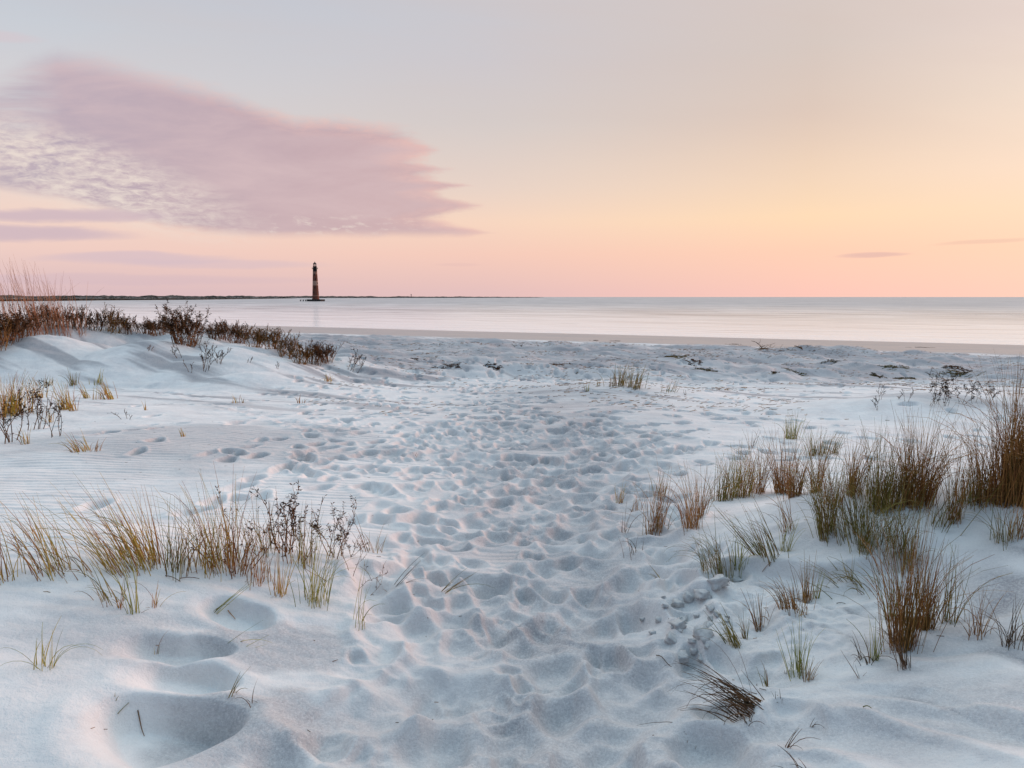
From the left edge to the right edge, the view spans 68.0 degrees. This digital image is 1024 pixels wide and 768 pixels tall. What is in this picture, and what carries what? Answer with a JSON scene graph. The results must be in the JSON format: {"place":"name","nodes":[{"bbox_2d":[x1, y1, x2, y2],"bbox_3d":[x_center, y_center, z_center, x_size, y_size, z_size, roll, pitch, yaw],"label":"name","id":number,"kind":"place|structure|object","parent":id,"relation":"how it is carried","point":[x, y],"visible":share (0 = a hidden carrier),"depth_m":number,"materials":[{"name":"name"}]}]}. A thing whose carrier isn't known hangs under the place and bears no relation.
{"place":"outdoors","nodes":[
{"label":"outdoors","id":0,"kind":"place"},
{"bbox_2d":[2,298,284,300],"bbox_3d":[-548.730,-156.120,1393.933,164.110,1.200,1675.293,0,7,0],"label":"shore","id":1,"kind":"structure","parent":0,"point":[141,299],"depth_m":1016.98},
{"bbox_2d":[2,297,265,299],"bbox_3d":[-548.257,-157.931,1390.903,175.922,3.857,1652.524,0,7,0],"label":"woods","id":2,"kind":"object","parent":1,"relation":"on","point":[66,298],"visible":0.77,"depth_m":912.30,"materials":[{"name":"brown plant"}]},
{"bbox_2d":[0,319,1023,767],"bbox_3d":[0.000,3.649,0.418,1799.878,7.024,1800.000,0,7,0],"label":"sand","id":3,"kind":"structure","parent":0,"point":[532,643],"depth_m":4.00,"materials":[{"name":"sand"}]},
{"bbox_2d":[0,312,13,350],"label":"dune shrub","id":4,"kind":"object","parent":3,"relation":"on","point":[6,329],"visible":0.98,"depth_m":18.19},
{"bbox_2d":[0,503,25,584],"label":"grass tuft","id":5,"kind":"object","parent":3,"relation":"on","point":[6,568],"visible":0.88,"depth_m":3.43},
{"bbox_2d":[0,258,29,340],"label":"tall reed","id":6,"kind":"object","parent":3,"relation":"on","point":[4,309],"visible":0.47,"depth_m":19.07,"materials":[{"name":"brown plant"}]},
{"bbox_2d":[0,304,33,345],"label":"dune shrub","id":7,"kind":"object","parent":3,"relation":"on","point":[16,323],"visible":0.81,"depth_m":18.65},
{"bbox_2d":[0,381,42,443],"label":"dry weed","id":8,"kind":"object","parent":3,"relation":"on","point":[7,436],"visible":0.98,"depth_m":8.64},
{"bbox_2d":[0,370,43,418],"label":"grass tuft","id":9,"kind":"object","parent":3,"relation":"on","point":[13,408],"visible":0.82,"depth_m":10.88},
{"bbox_2d":[4,308,46,337],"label":"dune shrub","id":10,"kind":"object","parent":3,"relation":"on","point":[31,327],"visible":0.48,"depth_m":19.29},
{"bbox_2d":[0,375,55,414],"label":"grass tuft","id":11,"kind":"object","parent":3,"relation":"on","point":[11,402],"visible":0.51,"depth_m":11.05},
{"bbox_2d":[0,258,56,335],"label":"tall reed","id":12,"kind":"object","parent":3,"relation":"on","point":[19,307],"visible":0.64,"depth_m":19.55,"materials":[{"name":"brown plant"}]},
{"bbox_2d":[22,300,54,327],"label":"dune shrub","id":13,"kind":"object","parent":3,"relation":"on","point":[48,310],"visible":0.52,"depth_m":20.08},
{"bbox_2d":[25,378,52,429],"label":"dry weed","id":14,"kind":"object","parent":3,"relation":"on","point":[38,403],"visible":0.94,"depth_m":9.69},
{"bbox_2d":[8,264,74,335],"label":"tall reed","id":15,"kind":"object","parent":3,"relation":"on","point":[41,308],"visible":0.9,"depth_m":19.85,"materials":[{"name":"brown plant"}]},
{"bbox_2d":[0,492,84,580],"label":"grass tuft","id":16,"kind":"object","parent":3,"relation":"on","point":[48,567],"visible":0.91,"depth_m":3.50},
{"bbox_2d":[16,276,71,336],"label":"tall reed","id":17,"kind":"object","parent":3,"relation":"on","point":[63,322],"visible":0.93,"depth_m":20.02,"materials":[{"name":"brown plant"}]},
{"bbox_2d":[37,397,66,437],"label":"dry weed","id":18,"kind":"object","parent":3,"relation":"on","point":[60,409],"visible":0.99,"depth_m":8.90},
{"bbox_2d":[2,617,102,670],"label":"grass tuft","id":19,"kind":"object","parent":3,"relation":"on","point":[43,659],"visible":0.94,"depth_m":2.85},
{"bbox_2d":[31,304,79,328],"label":"dune shrub","id":20,"kind":"object","parent":3,"relation":"on","point":[58,315],"visible":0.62,"depth_m":20.29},
{"bbox_2d":[48,378,85,409],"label":"grass tuft","id":21,"kind":"object","parent":3,"relation":"on","point":[63,407],"visible":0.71,"depth_m":11.38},
{"bbox_2d":[51,431,89,452],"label":"grass tuft","id":22,"kind":"object","parent":3,"relation":"on","point":[77,448],"visible":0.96,"depth_m":7.78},
{"bbox_2d":[63,304,93,330],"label":"dune shrub","id":23,"kind":"object","parent":3,"relation":"on","point":[76,318],"visible":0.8,"depth_m":20.48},
{"bbox_2d":[78,307,108,331],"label":"dune shrub","id":24,"kind":"object","parent":3,"relation":"on","point":[91,321],"visible":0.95,"depth_m":20.79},
{"bbox_2d":[76,547,125,607],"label":"grass tuft","id":25,"kind":"object","parent":3,"relation":"on","point":[104,595],"visible":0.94,"depth_m":3.33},
{"bbox_2d":[15,471,186,584],"bbox_3d":[-1.984,0.673,3.625,0.527,0.503,0.676,5,8,35],"label":"grass tuft","id":26,"kind":"object","parent":3,"relation":"on","point":[121,554],"visible":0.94,"depth_m":3.59,"materials":[{"name":"plant"}]},
{"bbox_2d":[96,302,129,333],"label":"dune shrub","id":27,"kind":"object","parent":3,"relation":"on","point":[113,323],"visible":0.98,"depth_m":21.05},
{"bbox_2d":[85,524,145,614],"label":"grass tuft","id":28,"kind":"object","parent":3,"relation":"on","point":[136,600],"visible":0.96,"depth_m":3.27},
{"bbox_2d":[51,486,189,572],"bbox_3d":[-1.884,0.709,3.633,0.641,0.426,0.293,-6,9,-43],"label":"grass tuft","id":29,"kind":"object","parent":3,"relation":"on","point":[152,552],"visible":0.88,"depth_m":3.67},
{"bbox_2d":[116,314,136,334],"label":"dune shrub","id":30,"kind":"object","parent":3,"relation":"on","point":[127,326],"visible":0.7,"depth_m":21.31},
{"bbox_2d":[141,312,169,335],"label":"dune shrub","id":31,"kind":"object","parent":3,"relation":"on","point":[152,328],"visible":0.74,"depth_m":21.38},
{"bbox_2d":[153,301,211,346],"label":"dune shrub","id":32,"kind":"object","parent":3,"relation":"on","point":[179,329],"visible":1,"depth_m":19.20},
{"bbox_2d":[152,495,219,580],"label":"grass tuft","id":33,"kind":"object","parent":3,"relation":"on","point":[181,561],"visible":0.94,"depth_m":3.65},
{"bbox_2d":[164,506,237,578],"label":"grass tuft","id":34,"kind":"object","parent":3,"relation":"on","point":[206,548],"visible":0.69,"depth_m":3.74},
{"bbox_2d":[150,462,272,578],"bbox_3d":[-1.510,0.679,3.790,0.573,0.576,0.621,-4,8,-29],"label":"grass tuft","id":35,"kind":"object","parent":3,"relation":"on","point":[212,553],"visible":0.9,"depth_m":3.73,"materials":[{"name":"plant"}]},
{"bbox_2d":[200,321,223,340],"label":"dune shrub","id":36,"kind":"object","parent":3,"relation":"on","point":[209,332],"visible":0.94,"depth_m":20.34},
{"bbox_2d":[213,317,235,340],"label":"dune shrub","id":37,"kind":"object","parent":3,"relation":"on","point":[221,327],"visible":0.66,"depth_m":20.87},
{"bbox_2d":[183,486,287,576],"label":"dry weed","id":38,"kind":"object","parent":3,"relation":"on","point":[251,529],"visible":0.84,"depth_m":3.79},
{"bbox_2d":[220,320,255,343],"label":"dune shrub","id":39,"kind":"object","parent":3,"relation":"on","point":[236,331],"visible":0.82,"depth_m":20.55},
{"bbox_2d":[213,492,286,559],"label":"grass tuft","id":40,"kind":"object","parent":3,"relation":"on","point":[256,533],"visible":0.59,"depth_m":3.97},
{"bbox_2d":[222,509,277,575],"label":"grass tuft","id":41,"kind":"object","parent":3,"relation":"on","point":[243,558],"visible":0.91,"depth_m":3.73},
{"bbox_2d":[236,533,273,586],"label":"grass tuft","id":42,"kind":"object","parent":3,"relation":"on","point":[262,571],"visible":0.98,"depth_m":3.70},
{"bbox_2d":[238,326,275,347],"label":"dune shrub","id":43,"kind":"object","parent":3,"relation":"on","point":[257,339],"visible":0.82,"depth_m":19.58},
{"bbox_2d":[257,326,290,348],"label":"dune shrub","id":44,"kind":"object","parent":3,"relation":"on","point":[271,339],"visible":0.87,"depth_m":19.48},
{"bbox_2d":[249,481,307,556],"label":"dry weed","id":45,"kind":"object","parent":3,"relation":"on","point":[292,523],"visible":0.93,"depth_m":3.99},
{"bbox_2d":[262,544,301,597],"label":"grass tuft","id":46,"kind":"object","parent":3,"relation":"on","point":[279,581],"visible":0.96,"depth_m":3.61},
{"bbox_2d":[268,331,302,358],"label":"dune shrub","id":47,"kind":"object","parent":3,"relation":"on","point":[284,343],"visible":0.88,"depth_m":19.19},
{"bbox_2d":[254,506,317,563],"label":"dry weed","id":48,"kind":"object","parent":3,"relation":"on","point":[284,533],"visible":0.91,"depth_m":3.88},
{"bbox_2d":[282,340,316,364],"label":"dune shrub","id":49,"kind":"object","parent":3,"relation":"on","point":[305,354],"visible":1,"depth_m":18.67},
{"bbox_2d":[301,340,325,365],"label":"dune shrub","id":50,"kind":"object","parent":3,"relation":"on","point":[317,351],"visible":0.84,"depth_m":19.04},
{"bbox_2d":[289,504,338,568],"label":"grass tuft","id":51,"kind":"object","parent":3,"relation":"on","point":[310,557],"visible":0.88,"depth_m":3.89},
{"bbox_2d":[283,528,372,609],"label":"grass tuft","id":52,"kind":"object","parent":3,"relation":"on","point":[312,594],"visible":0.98,"depth_m":3.58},
{"bbox_2d":[316,342,342,363],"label":"dune shrub","id":53,"kind":"object","parent":3,"relation":"on","point":[327,352],"visible":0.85,"depth_m":19.41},
{"bbox_2d":[306,494,356,558],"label":"dry weed","id":54,"kind":"object","parent":3,"relation":"on","point":[338,537],"visible":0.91,"depth_m":4.04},
{"bbox_2d":[333,522,367,556],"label":"dry weed","id":55,"kind":"object","parent":3,"relation":"on","point":[346,541],"visible":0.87,"depth_m":4.10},
{"bbox_2d":[353,560,377,629],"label":"grass tuft","id":56,"kind":"object","parent":3,"relation":"on","point":[359,608],"visible":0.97,"depth_m":3.44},
{"bbox_2d":[82,339,1023,735],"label":"wrack","id":57,"kind":"object","parent":3,"relation":"on","point":[664,387],"visible":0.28,"depth_m":19.62,"materials":[{"name":"plant"}]},
{"bbox_2d":[601,364,634,386],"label":"grass tuft","id":58,"kind":"object","parent":3,"relation":"on","point":[620,383],"visible":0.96,"depth_m":15.06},
{"bbox_2d":[622,365,651,389],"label":"grass tuft","id":59,"kind":"object","parent":3,"relation":"on","point":[640,380],"visible":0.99,"depth_m":14.90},
{"bbox_2d":[610,458,687,535],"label":"grass tuft","id":60,"kind":"object","parent":3,"relation":"on","point":[657,523],"visible":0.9,"depth_m":5.04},
{"bbox_2d":[629,464,720,534],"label":"grass tuft","id":61,"kind":"object","parent":3,"relation":"on","point":[689,518],"visible":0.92,"depth_m":4.76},
{"bbox_2d":[668,617,686,629],"bbox_3d":[0.754,1.095,3.447,0.062,0.044,0.073,-25,2,-12],"label":"sand lump","id":62,"kind":"object","parent":3,"relation":"on","point":[677,623],"visible":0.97,"depth_m":3.42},
{"bbox_2d":[640,636,755,724],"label":"grass tuft","id":63,"kind":"object","parent":3,"relation":"on","point":[736,698],"visible":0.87,"depth_m":2.77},
{"bbox_2d":[693,589,711,599],"bbox_3d":[0.934,1.031,3.721,0.080,0.050,0.080,2,-6,-10],"label":"sand lump","id":64,"kind":"object","parent":3,"relation":"on","point":[700,594],"visible":0.99,"depth_m":3.70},
{"bbox_2d":[666,513,739,581],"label":"grass tuft","id":65,"kind":"object","parent":3,"relation":"on","point":[718,566],"visible":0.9,"depth_m":4.01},
{"bbox_2d":[692,624,713,643],"bbox_3d":[0.841,1.099,3.326,0.075,0.048,0.090,-22,41,-15],"label":"sand lump","id":66,"kind":"object","parent":3,"relation":"on","point":[706,633],"visible":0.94,"depth_m":3.31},
{"bbox_2d":[680,455,740,522],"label":"grass tuft","id":67,"kind":"object","parent":3,"relation":"on","point":[702,502],"visible":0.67,"depth_m":5.20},
{"bbox_2d":[707,574,729,590],"bbox_3d":[1.013,0.984,3.757,0.102,0.064,0.112,-18,-4,-15],"label":"sand lump","id":68,"kind":"object","parent":3,"relation":"on","point":[717,582],"visible":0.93,"depth_m":3.72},
{"bbox_2d":[698,606,740,648],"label":"grass tuft","id":69,"kind":"object","parent":3,"relation":"on","point":[729,636],"visible":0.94,"depth_m":3.26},
{"bbox_2d":[692,455,767,501],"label":"grass tuft","id":70,"kind":"object","parent":3,"relation":"on","point":[725,496],"visible":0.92,"depth_m":5.87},
{"bbox_2d":[697,671,763,716],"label":"grass tuft","id":71,"kind":"object","parent":3,"relation":"on","point":[754,698],"visible":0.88,"depth_m":2.75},
{"bbox_2d":[714,502,762,555],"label":"grass tuft","id":72,"kind":"object","parent":3,"relation":"on","point":[747,546],"visible":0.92,"depth_m":4.06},
{"bbox_2d":[702,494,788,566],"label":"grass tuft","id":73,"kind":"object","parent":3,"relation":"on","point":[761,547],"visible":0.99,"depth_m":3.98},
{"bbox_2d":[728,523,764,574],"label":"grass tuft","id":74,"kind":"object","parent":3,"relation":"on","point":[739,565],"visible":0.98,"depth_m":4.03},
{"bbox_2d":[715,444,784,498],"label":"grass tuft","id":75,"kind":"object","parent":3,"relation":"on","point":[744,489],"visible":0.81,"depth_m":5.97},
{"bbox_2d":[721,432,787,493],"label":"grass tuft","id":76,"kind":"object","parent":3,"relation":"on","point":[760,484],"visible":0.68,"depth_m":6.08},
{"bbox_2d":[736,589,783,631],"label":"grass tuft","id":77,"kind":"object","parent":3,"relation":"on","point":[756,625],"visible":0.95,"depth_m":3.44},
{"bbox_2d":[749,471,794,537],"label":"grass tuft","id":78,"kind":"object","parent":3,"relation":"on","point":[785,522],"visible":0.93,"depth_m":4.17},
{"bbox_2d":[750,421,814,494],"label":"grass tuft","id":79,"kind":"object","parent":3,"relation":"on","point":[779,484],"visible":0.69,"depth_m":6.01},
{"bbox_2d":[759,572,821,619],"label":"grass tuft","id":80,"kind":"object","parent":3,"relation":"on","point":[787,604],"visible":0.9,"depth_m":3.46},
{"bbox_2d":[785,414,809,438],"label":"grass tuft","id":81,"kind":"object","parent":3,"relation":"on","point":[788,433],"visible":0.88,"depth_m":9.25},
{"bbox_2d":[776,610,821,680],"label":"grass tuft","id":82,"kind":"object","parent":3,"relation":"on","point":[799,662],"visible":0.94,"depth_m":3.00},
{"bbox_2d":[773,444,829,498],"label":"grass tuft","id":83,"kind":"object","parent":3,"relation":"on","point":[798,488],"visible":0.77,"depth_m":4.47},
{"bbox_2d":[788,551,821,603],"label":"grass tuft","id":84,"kind":"object","parent":3,"relation":"on","point":[806,595],"visible":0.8,"depth_m":3.66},
{"bbox_2d":[794,427,835,455],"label":"grass tuft","id":85,"kind":"object","parent":3,"relation":"on","point":[813,450],"visible":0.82,"depth_m":8.01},
{"bbox_2d":[778,431,855,545],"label":"grass tuft","id":86,"kind":"object","parent":3,"relation":"on","point":[820,527],"visible":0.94,"depth_m":4.01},
{"bbox_2d":[790,427,847,494],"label":"grass tuft","id":87,"kind":"object","parent":3,"relation":"on","point":[817,475],"visible":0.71,"depth_m":4.40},
{"bbox_2d":[797,557,860,598],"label":"grass tuft","id":88,"kind":"object","parent":3,"relation":"on","point":[829,577],"visible":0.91,"depth_m":3.74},
{"bbox_2d":[799,454,862,509],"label":"grass tuft","id":89,"kind":"object","parent":3,"relation":"on","point":[834,488],"visible":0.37,"depth_m":4.18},
{"bbox_2d":[787,451,876,552],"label":"grass tuft","id":90,"kind":"object","parent":3,"relation":"on","point":[854,522],"visible":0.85,"depth_m":3.94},
{"bbox_2d":[826,547,884,596],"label":"grass tuft","id":91,"kind":"object","parent":3,"relation":"on","point":[856,580],"visible":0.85,"depth_m":3.71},
{"bbox_2d":[828,427,892,497],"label":"grass tuft","id":92,"kind":"object","parent":3,"relation":"on","point":[850,481],"visible":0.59,"depth_m":4.23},
{"bbox_2d":[849,610,891,660],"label":"grass tuft","id":93,"kind":"object","parent":3,"relation":"on","point":[875,652],"visible":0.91,"depth_m":2.99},
{"bbox_2d":[830,473,921,559],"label":"grass tuft","id":94,"kind":"object","parent":3,"relation":"on","point":[866,538],"visible":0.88,"depth_m":3.85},
{"bbox_2d":[774,511,1009,653],"bbox_3d":[1.564,0.800,3.095,0.803,0.611,0.613,5,8,34],"label":"grass tuft","id":95,"kind":"object","parent":3,"relation":"on","point":[902,620],"visible":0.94,"depth_m":3.04,"materials":[{"name":"plant"}]},
{"bbox_2d":[837,472,949,564],"bbox_3d":[1.919,0.683,3.839,0.495,0.473,0.361,6,9,41],"label":"grass tuft","id":96,"kind":"object","parent":3,"relation":"on","point":[886,533],"visible":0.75,"depth_m":3.82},
{"bbox_2d":[880,613,911,669],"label":"grass tuft","id":97,"kind":"object","parent":3,"relation":"on","point":[903,663],"visible":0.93,"depth_m":2.91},
{"bbox_2d":[858,485,935,573],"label":"grass tuft","id":98,"kind":"object","parent":3,"relation":"on","point":[904,544],"visible":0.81,"depth_m":3.73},
{"bbox_2d":[854,425,945,518],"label":"grass tuft","id":99,"kind":"object","parent":3,"relation":"on","point":[903,495],"visible":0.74,"depth_m":4.04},
{"bbox_2d":[838,416,965,515],"bbox_3d":[2.008,0.447,4.080,0.605,0.538,0.620,0,7,0],"label":"grass tuft","id":100,"kind":"object","parent":3,"relation":"on","point":[877,488],"visible":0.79,"depth_m":4.05,"materials":[{"name":"plant"}]},
{"bbox_2d":[818,399,991,514],"bbox_3d":[2.153,0.399,4.023,0.814,0.596,0.792,0,7,0],"label":"grass tuft","id":101,"kind":"object","parent":3,"relation":"on","point":[929,492],"visible":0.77,"depth_m":4.02,"materials":[{"name":"plant"}]},
{"bbox_2d":[894,529,977,633],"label":"grass tuft","id":102,"kind":"object","parent":3,"relation":"on","point":[926,622],"visible":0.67,"depth_m":3.14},
{"bbox_2d":[888,408,1000,523],"bbox_3d":[2.292,0.423,3.887,0.564,0.628,0.455,6,9,42],"label":"grass tuft","id":103,"kind":"object","parent":3,"relation":"on","point":[955,498],"visible":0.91,"depth_m":3.85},
{"bbox_2d":[900,465,1003,535],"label":"grass tuft","id":104,"kind":"object","parent":3,"relation":"on","point":[942,521],"visible":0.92,"depth_m":3.85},
{"bbox_2d":[910,353,1023,509],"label":"grass tuft","id":105,"kind":"object","parent":3,"relation":"on","point":[1004,497],"visible":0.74,"depth_m":3.83,"materials":[{"name":"plant"}]},
{"bbox_2d":[926,544,1010,626],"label":"grass tuft","id":106,"kind":"object","parent":3,"relation":"on","point":[949,605],"visible":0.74,"depth_m":3.19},
{"bbox_2d":[929,587,1008,640],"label":"grass tuft","id":107,"kind":"object","parent":3,"relation":"on","point":[980,626],"visible":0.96,"depth_m":3.02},
{"bbox_2d":[932,402,1023,510],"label":"grass tuft","id":108,"kind":"object","parent":3,"relation":"on","point":[989,484],"visible":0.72,"depth_m":3.90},
{"bbox_2d":[947,439,1013,509],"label":"grass tuft","id":109,"kind":"object","parent":3,"relation":"on","point":[970,497],"visible":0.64,"depth_m":3.93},
{"bbox_2d":[937,356,1023,512],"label":"grass tuft","id":110,"kind":"object","parent":3,"relation":"on","point":[1019,493],"visible":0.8,"depth_m":3.80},
{"bbox_2d":[949,595,1023,650],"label":"grass tuft","id":111,"kind":"object","parent":3,"relation":"on","point":[1011,634],"visible":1,"depth_m":2.94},
{"bbox_2d":[960,493,1019,550],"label":"grass tuft","id":112,"kind":"object","parent":3,"relation":"on","point":[1000,534],"visible":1,"depth_m":3.66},
{"bbox_2d":[997,496,1023,541],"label":"grass tuft","id":113,"kind":"object","parent":3,"relation":"on","point":[1020,529],"visible":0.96,"depth_m":3.64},
{"bbox_2d":[0,297,1023,344],"bbox_3d":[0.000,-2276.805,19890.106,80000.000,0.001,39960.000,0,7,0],"label":"sea","id":114,"kind":"structure","parent":0,"point":[982,320],"depth_m":164.84,"materials":[{"name":"liquid"}]},
{"bbox_2d":[307,262,324,300],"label":"lighthouse","id":115,"kind":"object","parent":114,"relation":"in","point":[315,293],"visible":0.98,"depth_m":698.21,"materials":[{"name":"brick"}]},
{"bbox_2d":[0,0,1023,296],"label":"sky","id":116,"kind":"structure","parent":0,"point":[418,148],"materials":[{"name":"pink"}]},
{"bbox_3d":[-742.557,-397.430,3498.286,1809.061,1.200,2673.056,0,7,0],"label":"far shore","id":117,"kind":"structure","parent":0,"visible":0},
{"bbox_2d":[0,295,530,297],"bbox_3d":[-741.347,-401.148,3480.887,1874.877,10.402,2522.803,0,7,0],"label":"woods","id":118,"kind":"object","parent":117,"relation":"on","point":[105,296],"visible":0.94,"depth_m":2664.21,"materials":[{"name":"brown plant"}]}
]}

